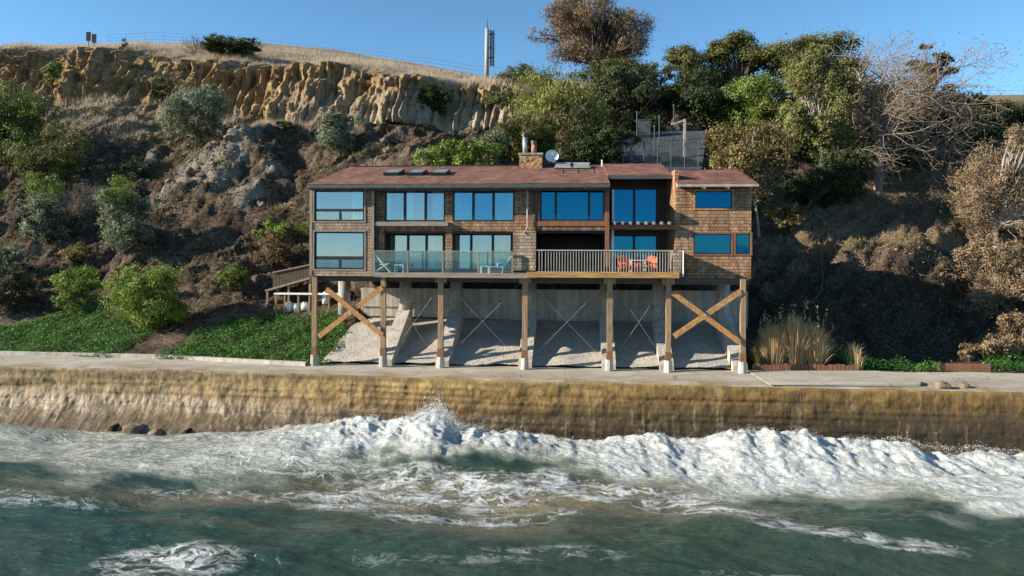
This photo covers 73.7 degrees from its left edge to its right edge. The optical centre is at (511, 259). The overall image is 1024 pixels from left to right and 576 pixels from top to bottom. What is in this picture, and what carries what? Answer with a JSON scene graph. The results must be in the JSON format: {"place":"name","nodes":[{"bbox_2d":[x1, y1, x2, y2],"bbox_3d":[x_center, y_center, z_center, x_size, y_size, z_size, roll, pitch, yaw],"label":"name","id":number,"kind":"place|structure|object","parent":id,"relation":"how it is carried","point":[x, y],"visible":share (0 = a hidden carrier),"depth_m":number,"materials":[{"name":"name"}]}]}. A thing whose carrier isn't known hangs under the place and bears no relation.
{"place":"outdoors","nodes":[
{"label":"outdoors","id":0,"kind":"place"},
{"bbox_2d":[0,412,1023,575],"bbox_3d":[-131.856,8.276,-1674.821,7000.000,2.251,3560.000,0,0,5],"label":"sea","id":1,"kind":"structure","parent":0,"point":[349,497],"depth_m":27.02,"materials":[{"name":"liquid"}]},
{"bbox_2d":[122,423,144,433],"bbox_3d":[-21.007,9.533,37.977,1.012,0.926,1.012,0,0,5],"label":"boulder","id":2,"kind":"object","parent":1,"relation":"in","point":[135,428],"visible":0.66,"depth_m":37.58,"materials":[{"name":"stone"}]},
{"bbox_2d":[148,429,162,435],"bbox_3d":[-19.550,9.629,37.573,0.699,0.663,0.699,0,0,5],"label":"boulder","id":3,"kind":"object","parent":1,"relation":"in","point":[159,432],"visible":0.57,"depth_m":37.37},
{"bbox_2d":[0,366,1023,454],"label":"sea wall","id":4,"kind":"structure","parent":1,"relation":"in","point":[166,401],"depth_m":36.40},
{"bbox_2d":[0,355,1023,391],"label":"promenade","id":5,"kind":"structure","parent":4,"relation":"on","point":[992,382],"depth_m":39.11,"materials":[{"name":"concrete"}]},
{"bbox_2d":[0,351,306,365],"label":"kerb","id":6,"kind":"structure","parent":5,"relation":"on","point":[224,359],"depth_m":43.97,"materials":[{"name":"concrete"}]},
{"bbox_2d":[748,370,920,385],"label":"concrete slab","id":7,"kind":"structure","parent":5,"relation":"on","point":[847,378],"depth_m":36.99,"materials":[{"name":"concrete"}]},
{"bbox_2d":[934,380,951,388],"bbox_3d":[22.079,6.450,35.029,0.626,0.547,0.601,0,0,5],"label":"boulder","id":8,"kind":"object","parent":5,"relation":"on","point":[942,384],"visible":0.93,"depth_m":34.82,"materials":[{"name":"stone"}]},
{"bbox_2d":[0,43,1023,372],"bbox_3d":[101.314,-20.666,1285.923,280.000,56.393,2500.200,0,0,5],"label":"hillside","id":9,"kind":"structure","parent":0,"point":[376,99],"depth_m":62.92,"materials":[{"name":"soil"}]},
{"bbox_2d":[0,241,32,276],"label":"shrub","id":10,"kind":"object","parent":9,"relation":"on","point":[15,253],"visible":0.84,"depth_m":56.48,"materials":[{"name":"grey plant"}]},
{"bbox_2d":[0,261,44,313],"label":"shrub","id":11,"kind":"object","parent":9,"relation":"on","point":[22,285],"visible":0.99,"depth_m":53.12,"materials":[{"name":"green plant"}]},
{"bbox_2d":[0,75,64,167],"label":"bush","id":12,"kind":"object","parent":9,"relation":"on","point":[14,121],"visible":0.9,"depth_m":72.14,"materials":[{"name":"green plant"}]},
{"bbox_2d":[13,169,72,244],"bbox_3d":[-42.137,-4.507,61.596,4.364,7.126,4.498,0,0,-44],"label":"shrub","id":13,"kind":"object","parent":9,"relation":"on","point":[43,222],"visible":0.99,"depth_m":60.96,"materials":[{"name":"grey plant"}]},
{"bbox_2d":[41,61,64,84],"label":"shrub","id":14,"kind":"object","parent":9,"relation":"on","point":[55,69],"visible":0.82,"depth_m":85.21,"materials":[{"name":"green plant"}]},
{"bbox_2d":[3,118,104,190],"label":"shrub","id":15,"kind":"object","parent":9,"relation":"on","point":[48,156],"visible":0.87,"depth_m":68.05,"materials":[{"name":"green plant"}]},
{"bbox_2d":[55,241,90,260],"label":"shrub","id":16,"kind":"object","parent":9,"relation":"on","point":[71,254],"visible":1,"depth_m":58.57,"materials":[{"name":"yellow plant"}]},
{"bbox_2d":[48,264,107,313],"bbox_3d":[-32.924,2.293,51.775,3.693,4.050,3.423,0,0,43],"label":"shrub","id":17,"kind":"object","parent":9,"relation":"on","point":[80,297],"visible":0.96,"depth_m":51.65,"materials":[{"name":"green plant"}]},
{"bbox_2d":[57,181,103,219],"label":"bare shrub","id":18,"kind":"object","parent":9,"relation":"on","point":[89,203],"visible":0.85,"depth_m":62.86,"materials":[{"name":"plant"}]},
{"bbox_2d":[99,264,133,310],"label":"shrub","id":19,"kind":"object","parent":9,"relation":"on","point":[117,271],"visible":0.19,"depth_m":50.86,"materials":[{"name":"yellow plant"}]},
{"bbox_2d":[92,172,158,255],"bbox_3d":[-32.528,-3.781,57.684,5.005,7.121,5.175,0,0,-34],"label":"shrub","id":20,"kind":"object","parent":9,"relation":"on","point":[126,230],"visible":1,"depth_m":56.98,"materials":[{"name":"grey plant"}]},
{"bbox_2d":[120,154,160,178],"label":"shrub","id":21,"kind":"object","parent":9,"relation":"on","point":[138,165],"visible":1,"depth_m":68.50,"materials":[{"name":"green plant"}]},
{"bbox_2d":[98,257,193,332],"bbox_3d":[-25.756,2.420,48.170,6.142,5.239,5.074,0,0,-11],"label":"shrub","id":22,"kind":"object","parent":9,"relation":"on","point":[159,303],"visible":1,"depth_m":47.61,"materials":[{"name":"green plant"}]},
{"bbox_2d":[149,77,169,102],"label":"shrub","id":23,"kind":"object","parent":9,"relation":"on","point":[157,93],"visible":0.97,"depth_m":83.77,"materials":[{"name":"green plant"}]},
{"bbox_2d":[0,289,347,364],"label":"ice plant","id":24,"kind":"object","parent":9,"relation":"on","point":[73,336],"visible":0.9,"depth_m":46.72,"materials":[{"name":"green plant"}]},
{"bbox_2d":[155,82,232,147],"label":"shrub","id":25,"kind":"object","parent":9,"relation":"on","point":[203,102],"visible":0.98,"depth_m":70.58,"materials":[{"name":"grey plant"}]},
{"bbox_2d":[183,33,209,56],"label":"bare sapling","id":26,"kind":"object","parent":9,"relation":"on","point":[195,52],"visible":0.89,"depth_m":92.54,"materials":[{"name":"brown plant"}]},
{"bbox_2d":[1,89,411,145],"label":"dry ledge grass","id":27,"kind":"structure","parent":9,"relation":"on","point":[265,121],"depth_m":78.99,"materials":[{"name":"plant"}]},
{"bbox_2d":[206,261,250,293],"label":"shrub","id":28,"kind":"object","parent":9,"relation":"on","point":[231,274],"visible":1,"depth_m":52.31,"materials":[{"name":"green plant"}]},
{"bbox_2d":[197,32,263,58],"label":"bush","id":29,"kind":"object","parent":9,"relation":"on","point":[220,45],"visible":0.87,"depth_m":91.43,"materials":[{"name":"green plant"}]},
{"bbox_2d":[241,229,305,271],"bbox_3d":[-19.377,-0.828,55.553,4.894,3.555,3.571,0,0,-28],"label":"shrub","id":30,"kind":"object","parent":9,"relation":"on","point":[280,251],"visible":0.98,"depth_m":55.30,"materials":[{"name":"brown plant"}]},
{"bbox_2d":[251,219,309,242],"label":"shrub","id":31,"kind":"object","parent":9,"relation":"on","point":[282,230],"visible":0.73,"depth_m":57.63,"materials":[{"name":"green plant"}]},
{"bbox_2d":[275,120,295,133],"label":"shrub","id":32,"kind":"object","parent":9,"relation":"on","point":[286,123],"visible":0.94,"depth_m":71.84,"materials":[{"name":"green plant"}]},
{"bbox_2d":[265,264,310,303],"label":"wooden walkway","id":33,"kind":"structure","parent":9,"relation":"on","point":[288,278],"depth_m":51.69,"materials":[{"name":"wood"}]},
{"bbox_2d":[0,39,595,90],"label":"dry grass","id":34,"kind":"structure","parent":9,"relation":"on","point":[370,65],"depth_m":93.21,"materials":[{"name":"plant"}]},
{"bbox_2d":[274,293,337,314],"bbox_3d":[-14.509,3.230,49.660,5.481,1.636,0.800,0,0,5],"label":"storage rack","id":35,"kind":"object","parent":9,"relation":"on","point":[298,300],"visible":0.68,"depth_m":49.39,"materials":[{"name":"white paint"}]},
{"bbox_2d":[107,33,538,78],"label":"wire fence","id":36,"kind":"object","parent":9,"relation":"on","point":[334,55],"visible":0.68,"depth_m":101.00,"materials":[{"name":"grey metal"}]},
{"bbox_2d":[310,110,364,157],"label":"shrub","id":37,"kind":"object","parent":9,"relation":"on","point":[333,133],"visible":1,"depth_m":66.42,"materials":[{"name":"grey plant"}]},
{"bbox_2d":[409,84,452,115],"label":"shrub","id":38,"kind":"object","parent":9,"relation":"on","point":[433,100],"visible":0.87,"depth_m":76.74,"materials":[{"name":"green plant"}]},
{"bbox_2d":[409,138,506,164],"bbox_3d":[-4.260,-7.620,54.371,8.032,4.039,3.836,0,0,5],"label":"shrub","id":39,"kind":"object","parent":9,"relation":"on","point":[434,155],"visible":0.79,"depth_m":53.48,"materials":[{"name":"green plant"}]},
{"bbox_2d":[485,20,493,79],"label":"telecom mast","id":40,"kind":"object","parent":9,"relation":"on","point":[487,47],"visible":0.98,"depth_m":102.34,"materials":[{"name":"grey metal"}]},
{"bbox_2d":[471,129,510,158],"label":"shrub","id":41,"kind":"object","parent":9,"relation":"on","point":[494,136],"visible":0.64,"depth_m":58.10,"materials":[{"name":"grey plant"}]},
{"bbox_2d":[474,86,519,109],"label":"shrub","id":42,"kind":"object","parent":9,"relation":"on","point":[496,98],"visible":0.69,"depth_m":77.54,"materials":[{"name":"green plant"}]},
{"bbox_2d":[0,97,1014,330],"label":"loose stones","id":43,"kind":"object","parent":9,"relation":"on","point":[259,203],"visible":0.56,"depth_m":66.43,"materials":[{"name":"stone"}]},
{"bbox_2d":[0,97,1023,348],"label":"weeds","id":44,"kind":"object","parent":9,"relation":"on","point":[328,167],"visible":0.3,"depth_m":64.04,"materials":[{"name":"brown plant"}]},
{"bbox_2d":[490,112,559,159],"bbox_3d":[1.329,-10.924,62.205,7.231,4.889,5.198,0,0,5],"label":"shrub","id":45,"kind":"object","parent":9,"relation":"on","point":[545,135],"visible":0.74,"depth_m":61.40,"materials":[{"name":"green plant"}]},
{"bbox_2d":[491,61,562,89],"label":"cypress tree","id":46,"kind":"object","parent":9,"relation":"on","point":[513,75],"visible":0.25,"depth_m":85.28,"materials":[{"name":"green plant"}]},
{"bbox_2d":[324,318,739,368],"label":"gravel slope","id":47,"kind":"structure","parent":9,"relation":"on","point":[565,343],"depth_m":43.43,"materials":[{"name":"pale grey gravel"}]},
{"bbox_2d":[307,133,758,373],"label":"beach house","id":48,"kind":"structure","parent":9,"relation":"on","point":[533,217],"depth_m":40.97,"materials":[{"name":"wood"}]},
{"bbox_2d":[313,191,365,222],"bbox_3d":[-10.356,-3.310,40.993,3.249,2.137,0.175,0,0,4],"label":"window","id":49,"kind":"structure","parent":48,"relation":"in","point":[315,210],"depth_m":40.95,"materials":[{"name":"brown metal"}]},
{"bbox_2d":[313,230,365,270],"bbox_3d":[-10.356,-0.573,40.992,3.249,2.420,0.175,0,0,4],"label":"window","id":50,"kind":"structure","parent":48,"relation":"in","point":[315,257],"depth_m":40.94,"materials":[{"name":"brown metal"}]},
{"bbox_2d":[330,249,354,267],"bbox_3d":[-11.183,-0.031,44.148,1.904,1.350,0.530,0,0,5],"label":"cabinet","id":51,"kind":"object","parent":48,"relation":"on","point":[344,263],"visible":0.43,"depth_m":43.90,"materials":[{"name":"beige"}]},
{"bbox_2d":[336,199,351,219],"bbox_3d":[-10.563,-3.121,44.101,1.532,1.550,0.530,0,0,5],"label":"cabinet","id":52,"kind":"object","parent":48,"relation":"on","point":[343,203],"visible":0.5,"depth_m":43.88,"materials":[{"name":"beige"}]},
{"bbox_2d":[385,191,444,220],"bbox_3d":[-5.816,-3.296,41.014,3.670,1.963,0.120,0,0,4],"label":"window","id":53,"kind":"structure","parent":48,"relation":"in","point":[405,192],"depth_m":40.99,"materials":[{"name":"glass"}]},
{"bbox_2d":[389,234,443,269],"bbox_3d":[-5.932,-0.491,42.376,3.485,2.217,0.120,0,0,4],"label":"sliding door","id":54,"kind":"structure","parent":48,"relation":"in","point":[408,235],"depth_m":42.32,"materials":[{"name":"brown metal"}]},
{"bbox_2d":[454,234,511,269],"bbox_3d":[-1.795,-0.499,42.051,3.610,2.224,0.120,0,0,4],"label":"sliding door","id":55,"kind":"structure","parent":48,"relation":"in","point":[471,235],"depth_m":42.04,"materials":[{"name":"glass"}]},
{"bbox_2d":[453,191,513,220],"bbox_3d":[-1.690,-3.269,40.689,3.684,1.947,0.120,0,0,4],"label":"window","id":56,"kind":"structure","parent":48,"relation":"in","point":[473,192],"depth_m":40.67,"materials":[{"name":"glass"}]},
{"bbox_2d":[481,254,500,268],"bbox_3d":[-1.219,0.136,43.028,1.320,0.980,1.000,0,0,5],"label":"armchair","id":57,"kind":"object","parent":48,"relation":"on","point":[487,261],"visible":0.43,"depth_m":42.54,"materials":[{"name":"beige fabric"}]},
{"bbox_2d":[545,150,558,165],"bbox_3d":[2.704,-6.960,46.730,0.730,1.225,0.744,0,0,38],"label":"satellite dish","id":58,"kind":"object","parent":48,"relation":"on","point":[552,156],"visible":0.98,"depth_m":46.86,"materials":[{"name":"white metal"}]},
{"bbox_2d":[539,191,604,221],"bbox_3d":[3.545,-3.230,40.200,3.948,2.048,0.175,0,0,4],"label":"window","id":59,"kind":"structure","parent":48,"relation":"in","point":[554,206],"depth_m":40.22,"materials":[{"name":"blue glass"}]},
{"bbox_2d":[617,255,636,271],"bbox_3d":[6.792,0.269,40.274,0.860,1.097,0.949,0,0,-24],"label":"deck chair","id":60,"kind":"object","parent":48,"relation":"on","point":[625,263],"visible":0.61,"depth_m":40.44,"materials":[{"name":"orange plastic"}]},
{"bbox_2d":[614,189,656,223],"bbox_3d":[7.859,-3.461,44.000,2.883,2.235,0.120,0,0,4],"label":"sliding door","id":61,"kind":"structure","parent":48,"relation":"in","point":[630,205],"depth_m":43.98,"materials":[{"name":"blue glass"}]},
{"bbox_2d":[614,236,656,269],"bbox_3d":[7.859,-0.461,43.999,2.883,2.214,0.120,0,0,4],"label":"sliding door","id":62,"kind":"structure","parent":48,"relation":"in","point":[620,242],"depth_m":43.99,"materials":[{"name":"blue glass"}]},
{"bbox_2d":[639,255,656,271],"bbox_3d":[7.982,0.275,39.880,0.860,1.097,0.949,0,0,33],"label":"deck chair","id":63,"kind":"object","parent":48,"relation":"on","point":[646,259],"visible":0.59,"depth_m":39.99,"materials":[{"name":"orange plastic"}]},
{"bbox_2d":[692,232,732,255],"bbox_3d":[11.753,-0.939,40.004,2.337,1.364,0.175,0,0,4],"label":"window","id":64,"kind":"structure","parent":48,"relation":"in","point":[703,243],"depth_m":40.00,"materials":[{"name":"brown glass"}]},
{"bbox_2d":[694,189,733,209],"bbox_3d":[11.811,-3.527,40.001,2.314,1.196,0.175,0,0,4],"label":"window","id":65,"kind":"structure","parent":48,"relation":"in","point":[704,199],"depth_m":40.00,"materials":[{"name":"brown glass"}]},
{"bbox_2d":[734,232,751,255],"bbox_3d":[13.481,-0.935,39.868,1.033,1.360,0.175,0,0,4],"label":"window","id":66,"kind":"structure","parent":48,"relation":"in","point":[741,240],"depth_m":39.88,"materials":[{"name":"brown glass"}]},
{"bbox_2d":[361,288,747,328],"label":"retaining wall","id":67,"kind":"structure","parent":9,"relation":"on","point":[552,304],"depth_m":46.56,"materials":[{"name":"concrete"}]},
{"bbox_2d":[500,56,617,149],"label":"willow tree","id":68,"kind":"object","parent":9,"relation":"on","point":[542,99],"visible":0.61,"depth_m":67.35,"materials":[{"name":"green plant"}]},
{"bbox_2d":[527,93,602,157],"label":"tree","id":69,"kind":"object","parent":9,"relation":"on","point":[561,117],"visible":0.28,"depth_m":65.64,"materials":[{"name":"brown plant"}]},
{"bbox_2d":[525,0,658,84],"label":"eucalyptus tree","id":70,"kind":"object","parent":9,"relation":"on","point":[590,38],"visible":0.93,"depth_m":90.66,"materials":[{"name":"brown plant"}]},
{"bbox_2d":[554,117,644,164],"bbox_3d":[7.326,-9.904,59.270,7.271,4.857,4.777,0,0,-22],"label":"shrub","id":71,"kind":"object","parent":9,"relation":"on","point":[595,148],"visible":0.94,"depth_m":58.46,"materials":[{"name":"green plant"}]},
{"bbox_2d":[566,53,677,87],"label":"cypress tree","id":72,"kind":"object","parent":9,"relation":"on","point":[632,62],"visible":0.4,"depth_m":86.43,"materials":[{"name":"green plant"}]},
{"bbox_2d":[583,60,674,130],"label":"cypress tree","id":73,"kind":"object","parent":9,"relation":"on","point":[619,88],"visible":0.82,"depth_m":74.33,"materials":[{"name":"green plant"}]},
{"bbox_2d":[609,131,706,169],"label":"utility yard","id":74,"kind":"structure","parent":9,"relation":"on","point":[666,136],"depth_m":62.85,"materials":[{"name":"metal"}]},
{"bbox_2d":[638,119,651,137],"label":"utility box","id":75,"kind":"object","parent":74,"relation":"on","point":[644,127],"visible":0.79,"depth_m":66.17,"materials":[{"name":"grey metal"}]},
{"bbox_2d":[639,121,649,136],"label":"door","id":76,"kind":"structure","parent":75,"relation":"in","point":[644,126],"depth_m":66.18,"materials":[{"name":"grey metal"}]},
{"bbox_2d":[603,134,698,166],"bbox_3d":[11.878,-9.272,58.452,8.084,3.023,0.070,0,0,5],"label":"chain link fence","id":77,"kind":"object","parent":74,"relation":"on","point":[671,147],"visible":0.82,"depth_m":58.38,"materials":[{"name":"grey metal"}]},
{"bbox_2d":[671,119,685,157],"bbox_3d":[14.764,-10.737,60.533,1.252,3.485,0.280,0,0,5],"label":"lamp post","id":78,"kind":"object","parent":74,"relation":"on","point":[684,128],"visible":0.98,"depth_m":60.40,"materials":[{"name":"metal"}]},
{"bbox_2d":[660,41,722,87],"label":"pine tree","id":79,"kind":"object","parent":9,"relation":"on","point":[686,57],"visible":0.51,"depth_m":85.97,"materials":[{"name":"green plant"}]},
{"bbox_2d":[652,64,747,147],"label":"cypress tree","id":80,"kind":"object","parent":9,"relation":"on","point":[697,102],"visible":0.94,"depth_m":73.30,"materials":[{"name":"green plant"}]},
{"bbox_2d":[699,27,772,92],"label":"pine tree","id":81,"kind":"object","parent":9,"relation":"on","point":[719,52],"visible":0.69,"depth_m":87.17,"materials":[{"name":"green plant"}]},
{"bbox_2d":[697,117,805,236],"bbox_3d":[20.568,-6.879,58.590,9.005,10.950,7.513,0,0,5],"label":"oak shrub tree","id":82,"kind":"object","parent":9,"relation":"on","point":[757,156],"visible":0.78,"depth_m":57.23,"materials":[{"name":"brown plant"}]},
{"bbox_2d":[713,70,791,140],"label":"bay tree","id":83,"kind":"object","parent":9,"relation":"on","point":[760,90],"visible":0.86,"depth_m":70.37,"materials":[{"name":"green plant"}]},
{"bbox_2d":[746,346,761,367],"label":"dry grass tuft","id":84,"kind":"object","parent":9,"relation":"on","point":[754,358],"visible":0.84,"depth_m":40.80,"materials":[{"name":"green plant"}]},
{"bbox_2d":[763,202,805,235],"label":"shrub","id":85,"kind":"object","parent":9,"relation":"on","point":[789,222],"visible":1,"depth_m":57.78,"materials":[{"name":"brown plant"}]},
{"bbox_2d":[763,235,823,306],"bbox_3d":[22.993,0.580,52.264,2.942,5.396,12.112,0,0,41],"label":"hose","id":86,"kind":"object","parent":9,"relation":"on","point":[821,284],"visible":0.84,"depth_m":49.75,"materials":[{"name":"grey rubber"}]},
{"bbox_2d":[749,299,841,365],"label":"pampas grass","id":87,"kind":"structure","parent":9,"relation":"on","point":[796,345],"depth_m":40.91,"materials":[{"name":"plant"}]},
{"bbox_2d":[752,363,856,370],"bbox_3d":[17.176,6.365,40.136,6.044,0.549,0.085,0,0,3],"label":"timber edging","id":88,"kind":"object","parent":9,"relation":"on","point":[803,367],"visible":0.65,"depth_m":40.11,"materials":[{"name":"wood"}]},
{"bbox_2d":[745,27,874,83],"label":"pine tree","id":89,"kind":"object","parent":9,"relation":"on","point":[776,51],"visible":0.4,"depth_m":83.52,"materials":[{"name":"green plant"}]},
{"bbox_2d":[770,42,867,171],"bbox_3d":[29.004,-13.413,64.773,8.375,14.082,7.506,0,0,5],"label":"acacia tree","id":90,"kind":"object","parent":9,"relation":"on","point":[813,127],"visible":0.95,"depth_m":63.31,"materials":[{"name":"green plant"}]},
{"bbox_2d":[774,143,879,209],"bbox_3d":[28.553,-7.221,62.312,8.818,7.259,6.284,0,0,5],"label":"bay tree","id":91,"kind":"object","parent":9,"relation":"on","point":[845,176],"visible":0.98,"depth_m":61.20,"materials":[{"name":"green plant"}]},
{"bbox_2d":[770,71,910,156],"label":"cypress tree","id":92,"kind":"object","parent":9,"relation":"on","point":[793,98],"visible":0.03,"depth_m":71.96,"materials":[{"name":"green plant"}]},
{"bbox_2d":[840,342,864,370],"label":"dry grass tuft","id":93,"kind":"object","parent":9,"relation":"on","point":[855,356],"visible":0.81,"depth_m":40.70,"materials":[{"name":"plant"}]},
{"bbox_2d":[693,164,1023,296],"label":"fallen leaves","id":94,"kind":"object","parent":9,"relation":"on","point":[839,222],"visible":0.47,"depth_m":58.64,"materials":[{"name":"brown plant"}]},
{"bbox_2d":[730,251,1023,363],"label":"undergrowth","id":95,"kind":"object","parent":9,"relation":"on","point":[983,331],"visible":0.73,"depth_m":47.96,"materials":[{"name":"brown plant"}]},
{"bbox_2d":[762,21,1021,196],"bbox_3d":[36.442,-14.465,66.273,19.292,18.093,22.991,0,0,-40],"label":"dead cypress","id":96,"kind":"object","parent":9,"relation":"on","point":[879,139],"visible":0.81,"depth_m":64.24,"materials":[{"name":"plant"}]},
{"bbox_2d":[835,94,953,170],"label":"cypress tree","id":97,"kind":"object","parent":9,"relation":"on","point":[905,160],"visible":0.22,"depth_m":69.48,"materials":[{"name":"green plant"}]},
{"bbox_2d":[829,344,1023,372],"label":"ice plant","id":98,"kind":"object","parent":9,"relation":"on","point":[1004,365],"visible":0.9,"depth_m":40.80,"materials":[{"name":"green plant"}]},
{"bbox_2d":[904,44,960,107],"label":"cypress tree","id":99,"kind":"object","parent":9,"relation":"on","point":[941,68],"visible":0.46,"depth_m":72.82,"materials":[{"name":"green plant"}]},
{"bbox_2d":[918,117,996,157],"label":"hedge shrub","id":100,"kind":"object","parent":9,"relation":"on","point":[980,128],"visible":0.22,"depth_m":70.72,"materials":[{"name":"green plant"}]},
{"bbox_2d":[937,362,991,372],"bbox_3d":[26.667,6.350,40.229,3.026,0.680,0.160,0,0,5],"label":"planter board","id":101,"kind":"object","parent":9,"relation":"on","point":[956,367],"visible":0.8,"depth_m":40.23,"materials":[{"name":"wood"}]},
{"bbox_2d":[917,91,1012,141],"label":"cypress tree","id":102,"kind":"object","parent":9,"relation":"on","point":[993,130],"visible":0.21,"depth_m":72.42,"materials":[{"name":"green plant"}]},
{"bbox_2d":[958,342,981,363],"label":"shrub","id":103,"kind":"object","parent":9,"relation":"on","point":[967,353],"visible":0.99,"depth_m":41.16,"materials":[{"name":"brown plant"}]},
{"bbox_2d":[934,229,1023,319],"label":"shrub","id":104,"kind":"object","parent":9,"relation":"on","point":[994,268],"visible":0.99,"depth_m":48.71,"materials":[{"name":"brown plant"}]},
{"bbox_2d":[940,123,1023,248],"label":"viney tree","id":105,"kind":"object","parent":9,"relation":"on","point":[994,197],"visible":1,"depth_m":56.79,"materials":[{"name":"brown plant"}]},
{"bbox_2d":[958,99,1023,128],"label":"hedge shrub","id":106,"kind":"object","parent":9,"relation":"on","point":[1017,116],"visible":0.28,"depth_m":77.43,"materials":[{"name":"green plant"}]},
{"bbox_2d":[976,309,1023,362],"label":"shrub","id":107,"kind":"object","parent":9,"relation":"on","point":[1005,341],"visible":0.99,"depth_m":42.45,"materials":[{"name":"brown plant"}]},
{"bbox_2d":[0,0,1023,97],"label":"sky","id":108,"kind":"structure","parent":0,"point":[453,31],"materials":[{"name":"blue"}]},
{"bbox_2d":[43,383,1023,466],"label":"sea spray","id":109,"kind":"object","parent":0,"point":[434,411],"visible":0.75,"depth_m":34.34,"materials":[{"name":"liquid"}]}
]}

